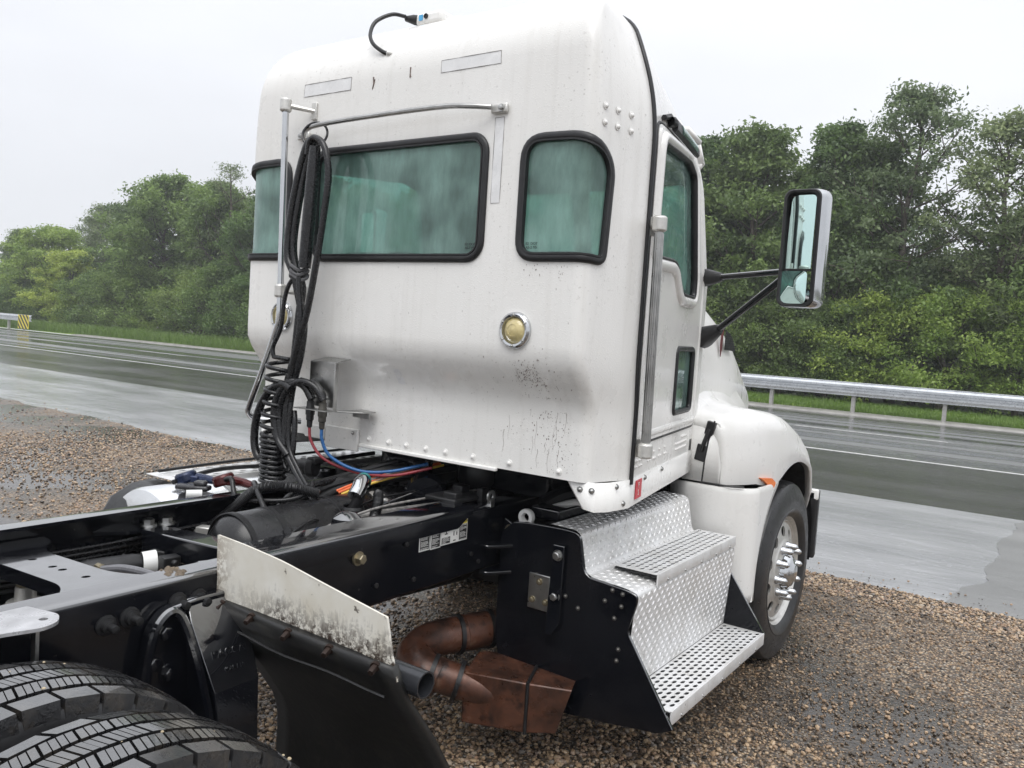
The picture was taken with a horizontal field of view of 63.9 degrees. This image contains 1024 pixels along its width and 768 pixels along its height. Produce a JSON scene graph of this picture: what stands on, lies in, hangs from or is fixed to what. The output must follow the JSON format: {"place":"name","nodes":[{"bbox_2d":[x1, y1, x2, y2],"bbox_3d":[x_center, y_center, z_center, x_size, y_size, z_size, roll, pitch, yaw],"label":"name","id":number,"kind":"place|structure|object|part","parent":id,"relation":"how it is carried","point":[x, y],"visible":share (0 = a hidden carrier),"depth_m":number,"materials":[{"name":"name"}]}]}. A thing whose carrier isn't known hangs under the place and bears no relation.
{"place":"outdoors","nodes":[
{"label":"outdoors","id":0,"kind":"place"},
{"bbox_2d":[18,314,28,330],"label":"hazard marker","id":1,"kind":"object","parent":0,"point":[23,322],"visible":0.95,"depth_m":51.46,"materials":[{"name":"yellow metal"}]},
{"bbox_2d":[0,397,1023,767],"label":"gravel lot","id":2,"kind":"structure","parent":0,"point":[924,663],"depth_m":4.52,"materials":[{"name":"gravel"}]},
{"bbox_2d":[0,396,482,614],"bbox_3d":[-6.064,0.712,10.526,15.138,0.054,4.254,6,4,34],"label":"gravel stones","id":3,"kind":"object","parent":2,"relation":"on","point":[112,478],"visible":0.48,"depth_m":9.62,"materials":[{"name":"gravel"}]},
{"bbox_2d":[0,0,832,767],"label":"semi truck","id":4,"kind":"object","parent":2,"relation":"on","point":[520,346],"visible":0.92,"depth_m":3.19,"materials":[{"name":"white paint"}]},
{"bbox_2d":[175,480,211,491],"bbox_3d":[-1.313,0.416,3.385,0.140,0.041,0.050,4,4,4],"label":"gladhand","id":5,"kind":"object","parent":4,"relation":"on","point":[202,485],"visible":0.99,"depth_m":3.36,"materials":[{"name":"silver metal"}]},
{"bbox_2d":[175,470,212,483],"bbox_3d":[-1.330,0.404,3.508,0.219,0.070,0.090,4,4,4],"label":"gladhand","id":6,"kind":"object","parent":4,"relation":"on","point":[191,476],"visible":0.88,"depth_m":3.48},
{"bbox_2d":[186,490,201,497],"bbox_3d":[-1.288,0.446,3.326,0.060,0.036,0.036,2,4,-24],"label":"white tube","id":7,"kind":"object","parent":4,"relation":"on","point":[192,493],"visible":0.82,"depth_m":3.31,"materials":[{"name":"plastic"}]},
{"bbox_2d":[212,472,251,487],"bbox_3d":[-1.144,0.407,3.417,0.219,0.070,0.090,5,4,14],"label":"gladhand","id":8,"kind":"object","parent":4,"relation":"on","point":[218,481],"visible":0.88,"depth_m":3.39,"materials":[{"name":"red metal"}]},
{"bbox_2d":[251,480,266,506],"bbox_3d":[-0.924,0.489,3.220,0.454,0.168,0.112,6,4,37],"label":"trailer cable","id":9,"kind":"object","parent":4,"relation":"attached to","point":[260,498],"visible":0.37,"depth_m":3.23,"materials":[{"name":"rubber"}]},
{"bbox_2d":[223,476,314,502],"bbox_3d":[-0.999,0.435,3.340,0.380,0.089,0.144,3,3,-3],"label":"trailer cable","id":10,"kind":"object","parent":4,"relation":"attached to","point":[231,479],"visible":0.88,"depth_m":3.29,"materials":[{"name":"rubber"}]},
{"bbox_2d":[250,380,293,461],"bbox_3d":[-1.063,0.166,3.632,0.240,0.376,0.052,6,4,30],"label":"air hose","id":11,"kind":"object","parent":4,"relation":"attached to","point":[260,406],"visible":0.74,"depth_m":3.65,"materials":[{"name":"rubber"}]},
{"bbox_2d":[258,278,291,482],"bbox_3d":[-1.028,-0.025,3.618,0.143,0.926,0.194,2,4,-24],"label":"coiled cable","id":12,"kind":"object","parent":4,"relation":"hanging from","point":[275,471],"visible":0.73,"depth_m":3.60,"materials":[{"name":"rubber"}]},
{"bbox_2d":[280,410,297,472],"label":"air hose","id":13,"kind":"object","parent":4,"relation":"attached to","point":[294,428],"visible":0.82,"depth_m":3.59,"materials":[{"name":"rubber"}]},
{"bbox_2d":[270,377,314,456],"bbox_3d":[-0.966,0.147,3.585,0.206,0.351,0.069,4,4,9],"label":"air hose","id":14,"kind":"object","parent":4,"relation":"attached to","point":[280,445],"visible":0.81,"depth_m":3.58,"materials":[{"name":"rubber"}]},
{"bbox_2d":[284,277,303,441],"bbox_3d":[-0.954,-0.061,3.579,0.087,0.810,0.028,6,4,34],"label":"air hose","id":15,"kind":"object","parent":4,"relation":"attached to","point":[300,305],"visible":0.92,"depth_m":3.55,"materials":[{"name":"rubber"}]},
{"bbox_2d":[283,138,307,405],"bbox_3d":[-0.942,-0.454,3.589,0.166,1.231,0.045,6,4,30],"label":"air hose","id":16,"kind":"object","parent":4,"relation":"attached to","point":[288,261],"visible":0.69,"depth_m":3.58,"materials":[{"name":"rubber"}]},
{"bbox_2d":[281,403,312,533],"bbox_3d":[-0.841,0.340,3.339,0.179,0.475,0.669,3,4,-18],"label":"supply hose","id":17,"kind":"object","parent":4,"relation":"on","point":[287,530],"visible":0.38,"depth_m":3.55,"materials":[{"name":"rubber"}]},
{"bbox_2d":[286,402,308,531],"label":"supply hose","id":18,"kind":"object","parent":4,"relation":"on","point":[289,449],"visible":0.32,"depth_m":3.58,"materials":[{"name":"rubber"}]},
{"bbox_2d":[276,378,326,457],"bbox_3d":[-0.926,0.158,3.569,0.250,0.372,0.049,5,4,19],"label":"air hose","id":19,"kind":"object","parent":4,"relation":"attached to","point":[313,386],"visible":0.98,"depth_m":3.56,"materials":[{"name":"rubber"}]},
{"bbox_2d":[289,456,323,476],"bbox_3d":[-0.942,0.370,3.711,0.175,0.093,0.088,5,4,16],"label":"electric plug","id":20,"kind":"object","parent":4,"relation":"hanging from","point":[310,466],"visible":0.79,"depth_m":3.68,"materials":[{"name":"plastic"}]},
{"bbox_2d":[298,141,320,268],"bbox_3d":[-0.868,-0.774,3.520,0.078,0.554,0.058,6,4,34],"label":"hose sleeve","id":21,"kind":"object","parent":4,"relation":"hanging from","point":[309,212],"visible":0.97,"depth_m":3.50,"materials":[{"name":"rubber"}]},
{"bbox_2d":[302,121,328,142],"bbox_3d":[-0.850,-1.078,3.545,0.127,0.117,0.035,5,4,14],"label":"hanging ring","id":22,"kind":"object","parent":4,"relation":"hanging from","point":[308,125],"visible":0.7,"depth_m":3.55,"materials":[{"name":"metal"}]},
{"bbox_2d":[290,144,315,352],"bbox_3d":[-0.922,-0.431,3.587,0.154,1.263,0.046,6,4,29],"label":"air hose","id":23,"kind":"object","parent":22,"relation":"hanging from","point":[296,222],"visible":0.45,"depth_m":3.58,"materials":[{"name":"rubber"}]},
{"bbox_2d":[289,263,309,281],"bbox_3d":[-0.927,-0.485,3.578,0.105,0.078,0.074,6,4,34],"label":"cloth tie","id":24,"kind":"object","parent":23,"relation":"attached to","point":[303,273],"visible":0.88,"depth_m":3.55,"materials":[{"name":"grey fabric"}]},
{"bbox_2d":[284,134,331,379],"bbox_3d":[-0.895,-0.363,3.542,0.254,1.404,0.034,6,4,34],"label":"air hose","id":25,"kind":"object","parent":22,"relation":"hanging from","point":[318,139],"visible":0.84,"depth_m":3.47,"materials":[{"name":"rubber"}]},
{"bbox_2d":[308,428,431,476],"bbox_3d":[-0.622,0.303,3.555,0.561,0.189,0.044,4,4,6],"label":"red air line","id":26,"kind":"object","parent":4,"relation":"attached to","point":[355,472],"visible":0.93,"depth_m":3.55,"materials":[{"name":"red rubber"}]},
{"bbox_2d":[320,430,427,473],"bbox_3d":[-0.598,0.299,3.554,0.474,0.178,0.042,3,3,-3],"label":"blue air line","id":27,"kind":"object","parent":4,"relation":"attached to","point":[329,455],"visible":0.99,"depth_m":3.54,"materials":[{"name":"blue rubber"}]},
{"bbox_3d":[0.733,-0.417,3.677,0.076,1.304,1.121,5,4,24],"label":"door","id":28,"kind":"part","parent":4,"relation":"part of","materials":[{"name":"white paint"}]},
{"bbox_2d":[257,578,1023,767],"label":"gravel fines","id":29,"kind":"object","parent":2,"relation":"on","point":[517,743],"visible":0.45,"depth_m":4.07,"materials":[{"name":"gravel"}]},
{"bbox_2d":[0,363,1023,601],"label":"wet pavement","id":30,"kind":"structure","parent":0,"point":[930,551],"depth_m":9.32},
{"bbox_2d":[946,522,1023,618],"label":"drained asphalt","id":31,"kind":"structure","parent":30,"relation":"on","point":[1004,571],"depth_m":6.54,"materials":[{"name":"grey asphalt"}]},
{"bbox_2d":[0,345,1023,520],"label":"road shoulder","id":32,"kind":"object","parent":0,"point":[975,491],"visible":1,"depth_m":13.12},
{"bbox_2d":[0,329,1023,475],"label":"road","id":33,"kind":"structure","parent":0,"point":[996,453],"depth_m":19.90,"materials":[{"name":"grey asphalt"}]},
{"bbox_2d":[0,328,1023,436],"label":"shoulder","id":34,"kind":"object","parent":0,"point":[881,420],"visible":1,"depth_m":23.92},
{"bbox_2d":[0,318,1023,428],"bbox_3d":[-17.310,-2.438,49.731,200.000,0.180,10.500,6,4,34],"label":"grass verge","id":35,"kind":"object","parent":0,"point":[923,405],"depth_m":30.74,"materials":[{"name":"green plant"}]},
{"bbox_2d":[0,229,16,261],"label":"tree","id":36,"kind":"object","parent":35,"relation":"on","point":[12,232],"visible":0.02,"depth_m":72.19,"materials":[{"name":"green plant"}]},
{"bbox_2d":[0,225,31,272],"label":"tree","id":37,"kind":"object","parent":35,"relation":"on","point":[10,239],"visible":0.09,"depth_m":69.38,"materials":[{"name":"green plant"}]},
{"bbox_2d":[0,313,31,328],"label":"guard rail","id":38,"kind":"object","parent":35,"relation":"on","point":[8,317],"visible":0.76,"depth_m":53.91,"materials":[{"name":"metal"}]},
{"bbox_2d":[0,268,44,313],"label":"bush","id":39,"kind":"object","parent":35,"relation":"on","point":[9,307],"visible":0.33,"depth_m":60.29,"materials":[{"name":"green plant"}]},
{"bbox_2d":[0,253,48,308],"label":"tree","id":40,"kind":"object","parent":35,"relation":"on","point":[23,264],"visible":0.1,"depth_m":62.59,"materials":[{"name":"green plant"}]},
{"bbox_2d":[14,283,49,320],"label":"bush","id":41,"kind":"object","parent":35,"relation":"on","point":[29,312],"visible":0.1,"depth_m":59.47,"materials":[{"name":"green plant"}]},
{"bbox_2d":[11,275,68,322],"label":"bush","id":42,"kind":"object","parent":35,"relation":"on","point":[33,310],"visible":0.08,"depth_m":58.07,"materials":[{"name":"green plant"}]},
{"bbox_2d":[0,223,93,320],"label":"tree","id":43,"kind":"object","parent":35,"relation":"on","point":[46,238],"visible":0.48,"depth_m":59.57,"materials":[{"name":"green plant"}]},
{"bbox_2d":[16,248,104,324],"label":"tree","id":44,"kind":"object","parent":35,"relation":"on","point":[68,264],"visible":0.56,"depth_m":57.49,"materials":[{"name":"green plant"}]},
{"bbox_2d":[35,278,96,324],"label":"bush","id":45,"kind":"object","parent":35,"relation":"on","point":[58,319],"visible":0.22,"depth_m":56.45,"materials":[{"name":"green plant"}]},
{"bbox_2d":[48,267,119,328],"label":"bush","id":46,"kind":"object","parent":35,"relation":"on","point":[72,316],"visible":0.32,"depth_m":55.14,"materials":[{"name":"green plant"}]},
{"bbox_2d":[69,217,106,271],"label":"tree","id":47,"kind":"object","parent":35,"relation":"on","point":[82,228],"visible":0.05,"depth_m":68.85,"materials":[{"name":"green plant"}]},
{"bbox_2d":[70,202,117,272],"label":"tree","id":48,"kind":"object","parent":35,"relation":"on","point":[89,237],"visible":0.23,"depth_m":66.06,"materials":[{"name":"green plant"}]},
{"bbox_2d":[70,269,162,328],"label":"bush","id":49,"kind":"object","parent":35,"relation":"on","point":[93,299],"visible":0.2,"depth_m":53.68,"materials":[{"name":"green plant"}]},
{"bbox_2d":[86,218,157,329],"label":"tree","id":50,"kind":"object","parent":35,"relation":"on","point":[95,266],"visible":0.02,"depth_m":58.53,"materials":[{"name":"green plant"}]},
{"bbox_2d":[74,197,177,301],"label":"tree","id":51,"kind":"object","parent":35,"relation":"on","point":[121,212],"visible":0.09,"depth_m":56.94,"materials":[{"name":"green plant"}]},
{"bbox_2d":[82,260,171,330],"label":"bush","id":52,"kind":"object","parent":35,"relation":"on","point":[127,287],"visible":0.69,"depth_m":51.96,"materials":[{"name":"green plant"}]},
{"bbox_2d":[81,169,203,330],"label":"tree","id":53,"kind":"object","parent":35,"relation":"on","point":[154,195],"visible":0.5,"depth_m":53.21,"materials":[{"name":"green plant"}]},
{"bbox_2d":[127,285,192,334],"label":"bush","id":54,"kind":"object","parent":35,"relation":"on","point":[144,322],"visible":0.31,"depth_m":51.31,"materials":[{"name":"green plant"}]},
{"bbox_2d":[144,266,222,337],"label":"bush","id":55,"kind":"object","parent":35,"relation":"on","point":[165,302],"visible":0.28,"depth_m":49.39,"materials":[{"name":"green plant"}]},
{"bbox_2d":[161,179,225,283],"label":"tree","id":56,"kind":"object","parent":35,"relation":"on","point":[178,256],"visible":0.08,"depth_m":53.24,"materials":[{"name":"green plant"}]},
{"bbox_2d":[152,177,252,332],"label":"tree","id":57,"kind":"object","parent":35,"relation":"on","point":[186,223],"visible":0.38,"depth_m":51.25,"materials":[{"name":"green plant"}]},
{"bbox_2d":[161,262,247,337],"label":"bush","id":58,"kind":"object","parent":35,"relation":"on","point":[211,273],"visible":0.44,"depth_m":47.44,"materials":[{"name":"green plant"}]},
{"bbox_2d":[177,161,253,273],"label":"tree","id":59,"kind":"object","parent":35,"relation":"on","point":[235,177],"visible":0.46,"depth_m":50.44,"materials":[{"name":"green plant"}]},
{"bbox_2d":[196,271,249,342],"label":"bush","id":60,"kind":"object","parent":35,"relation":"on","point":[216,330],"visible":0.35,"depth_m":46.11,"materials":[{"name":"green plant"}]},
{"bbox_2d":[200,205,254,325],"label":"tree","id":61,"kind":"object","parent":35,"relation":"on","point":[236,235],"visible":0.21,"depth_m":47.31,"materials":[{"name":"green plant"}]},
{"bbox_2d":[228,285,248,340],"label":"bush","id":62,"kind":"object","parent":35,"relation":"on","point":[243,331],"visible":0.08,"depth_m":44.51,"materials":[{"name":"green plant"}]},
{"bbox_2d":[232,187,255,287],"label":"tree","id":63,"kind":"object","parent":35,"relation":"on","point":[245,253],"visible":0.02,"depth_m":45.55,"materials":[{"name":"green plant"}]},
{"bbox_2d":[705,189,735,268],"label":"tree","id":64,"kind":"object","parent":35,"relation":"on","point":[710,214],"depth_m":35.59,"materials":[{"name":"green plant"}]},
{"bbox_2d":[697,124,778,328],"bbox_3d":[8.391,-5.576,36.116,6.466,11.353,6.583,6,4,32],"label":"tree","id":65,"kind":"object","parent":35,"relation":"on","point":[709,150],"visible":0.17,"depth_m":34.92,"materials":[{"name":"green plant"}]},
{"bbox_2d":[706,186,780,309],"bbox_3d":[10.605,-4.518,37.502,6.911,9.354,6.686,3,4,-12],"label":"tree","id":66,"kind":"object","parent":35,"relation":"on","point":[739,238],"visible":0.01,"depth_m":35.61,"materials":[{"name":"green plant"}]},
{"bbox_2d":[706,279,797,389],"bbox_3d":[8.901,-1.897,32.961,5.232,5.045,5.755,1,4,-33],"label":"bush","id":67,"kind":"object","parent":35,"relation":"on","point":[718,306],"visible":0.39,"depth_m":32.06,"materials":[{"name":"green plant"}]},
{"bbox_2d":[707,249,796,393],"bbox_3d":[10.374,-2.643,34.509,7.674,6.727,6.975,3,4,-15],"label":"bush","id":68,"kind":"object","parent":35,"relation":"on","point":[765,259],"visible":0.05,"depth_m":32.63,"materials":[{"name":"green plant"}]},
{"bbox_2d":[711,282,828,394],"bbox_3d":[10.416,-1.609,31.671,5.468,4.793,4.970,4,4,6],"label":"bush","id":69,"kind":"object","parent":35,"relation":"on","point":[783,312],"visible":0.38,"depth_m":30.89,"materials":[{"name":"green plant"}]},
{"bbox_2d":[701,115,869,334],"bbox_3d":[10.132,-5.305,33.628,8.375,11.335,8.102,5,4,24],"label":"tree","id":70,"kind":"object","parent":35,"relation":"on","point":[761,158],"visible":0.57,"depth_m":32.83,"materials":[{"name":"green plant"}]},
{"bbox_2d":[708,158,898,393],"bbox_3d":[12.056,-4.439,34.081,8.601,9.797,7.038,4,3,4],"label":"tree","id":71,"kind":"object","parent":35,"relation":"on","point":[806,172],"visible":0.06,"depth_m":32.87,"materials":[{"name":"green plant"}]},
{"bbox_2d":[743,233,890,396],"bbox_3d":[11.999,-2.666,33.102,7.474,7.207,8.222,5,4,15],"label":"bush","id":72,"kind":"object","parent":35,"relation":"on","point":[832,284],"visible":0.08,"depth_m":30.93,"materials":[{"name":"green plant"}]},
{"bbox_2d":[757,293,902,400],"bbox_3d":[11.871,-1.231,30.688,4.892,4.288,4.447,5,4,27],"label":"bush","id":73,"kind":"object","parent":35,"relation":"on","point":[810,322],"visible":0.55,"depth_m":29.82,"materials":[{"name":"green plant"}]},
{"bbox_2d":[753,108,939,395],"bbox_3d":[12.830,-5.080,32.670,6.583,11.353,6.466,1,4,-35],"label":"tree","id":74,"kind":"object","parent":35,"relation":"on","point":[832,141],"visible":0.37,"depth_m":31.56,"materials":[{"name":"green plant"}]},
{"bbox_2d":[764,226,935,398],"bbox_3d":[13.582,-2.373,31.713,7.948,6.967,7.224,1,5,-42],"label":"bush","id":75,"kind":"object","parent":35,"relation":"on","point":[884,272],"visible":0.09,"depth_m":30.30,"materials":[{"name":"green plant"}]},
{"bbox_2d":[789,285,946,403],"bbox_3d":[13.052,-1.376,30.064,5.234,4.316,4.922,6,4,32],"label":"bush","id":76,"kind":"object","parent":35,"relation":"on","point":[884,313],"visible":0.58,"depth_m":28.94,"materials":[{"name":"green plant"}]},
{"bbox_2d":[826,129,973,398],"bbox_3d":[14.210,-4.616,32.057,6.704,10.675,6.486,6,4,32],"label":"tree","id":77,"kind":"object","parent":35,"relation":"on","point":[853,154],"visible":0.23,"depth_m":31.09,"materials":[{"name":"green plant"}]},
{"bbox_2d":[809,77,996,403],"bbox_3d":[14.477,-5.256,30.734,7.092,12.152,6.971,4,3,0],"label":"tree","id":78,"kind":"object","parent":35,"relation":"on","point":[916,111],"visible":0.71,"depth_m":29.67,"materials":[{"name":"green plant"}]},
{"bbox_2d":[845,252,985,408],"bbox_3d":[14.948,-1.891,30.502,7.126,6.246,6.477,2,4,-29],"label":"bush","id":79,"kind":"object","parent":35,"relation":"on","point":[905,290],"visible":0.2,"depth_m":28.84,"materials":[{"name":"green plant"}]},
{"bbox_2d":[846,281,1023,411],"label":"bush","id":80,"kind":"object","parent":35,"relation":"on","point":[942,322],"visible":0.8,"depth_m":27.32,"materials":[{"name":"green plant"}]},
{"bbox_2d":[885,104,1023,416],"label":"tree","id":81,"kind":"object","parent":35,"relation":"on","point":[1005,130],"visible":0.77,"depth_m":27.58,"materials":[{"name":"green plant"}]},
{"bbox_2d":[917,248,1007,386],"bbox_3d":[18.404,-2.304,32.646,5.213,6.531,6.371,3,4,-18],"label":"tree","id":82,"kind":"object","parent":35,"relation":"on","point":[961,280],"visible":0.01,"depth_m":32.38,"materials":[{"name":"green plant"}]},
{"bbox_2d":[909,257,1023,416],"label":"bush","id":83,"kind":"object","parent":35,"relation":"on","point":[976,330],"visible":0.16,"depth_m":27.73,"materials":[{"name":"green plant"}]},
{"bbox_2d":[924,292,1023,416],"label":"bush","id":84,"kind":"object","parent":35,"relation":"on","point":[1018,355],"visible":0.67,"depth_m":26.77,"materials":[{"name":"green plant"}]},
{"bbox_2d":[955,156,1023,380],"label":"tree","id":85,"kind":"object","parent":35,"relation":"on","point":[1019,273],"visible":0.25,"depth_m":27.54,"materials":[{"name":"green plant"}]},
{"bbox_2d":[962,210,1021,278],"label":"tree","id":86,"kind":"object","parent":35,"relation":"on","point":[993,263],"visible":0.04,"depth_m":29.34,"materials":[{"name":"green plant"}]},
{"bbox_2d":[973,256,1023,416],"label":"bush","id":87,"kind":"object","parent":35,"relation":"on","point":[1016,283],"visible":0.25,"depth_m":26.54,"materials":[{"name":"green plant"}]},
{"bbox_2d":[0,0,1023,334],"label":"sky","id":88,"kind":"structure","parent":0,"point":[96,96],"materials":[{"name":"white"}]},
{"bbox_2d":[72,334,1023,432],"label":"kerb strip","id":89,"kind":"object","parent":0,"point":[977,426],"visible":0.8,"depth_m":24.50,"materials":[{"name":"concrete"}]},
{"bbox_2d":[741,373,1023,421],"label":"guard rail","id":90,"kind":"object","parent":89,"relation":"on","point":[945,398],"visible":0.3,"depth_m":23.87,"materials":[{"name":"metal"}]}
]}

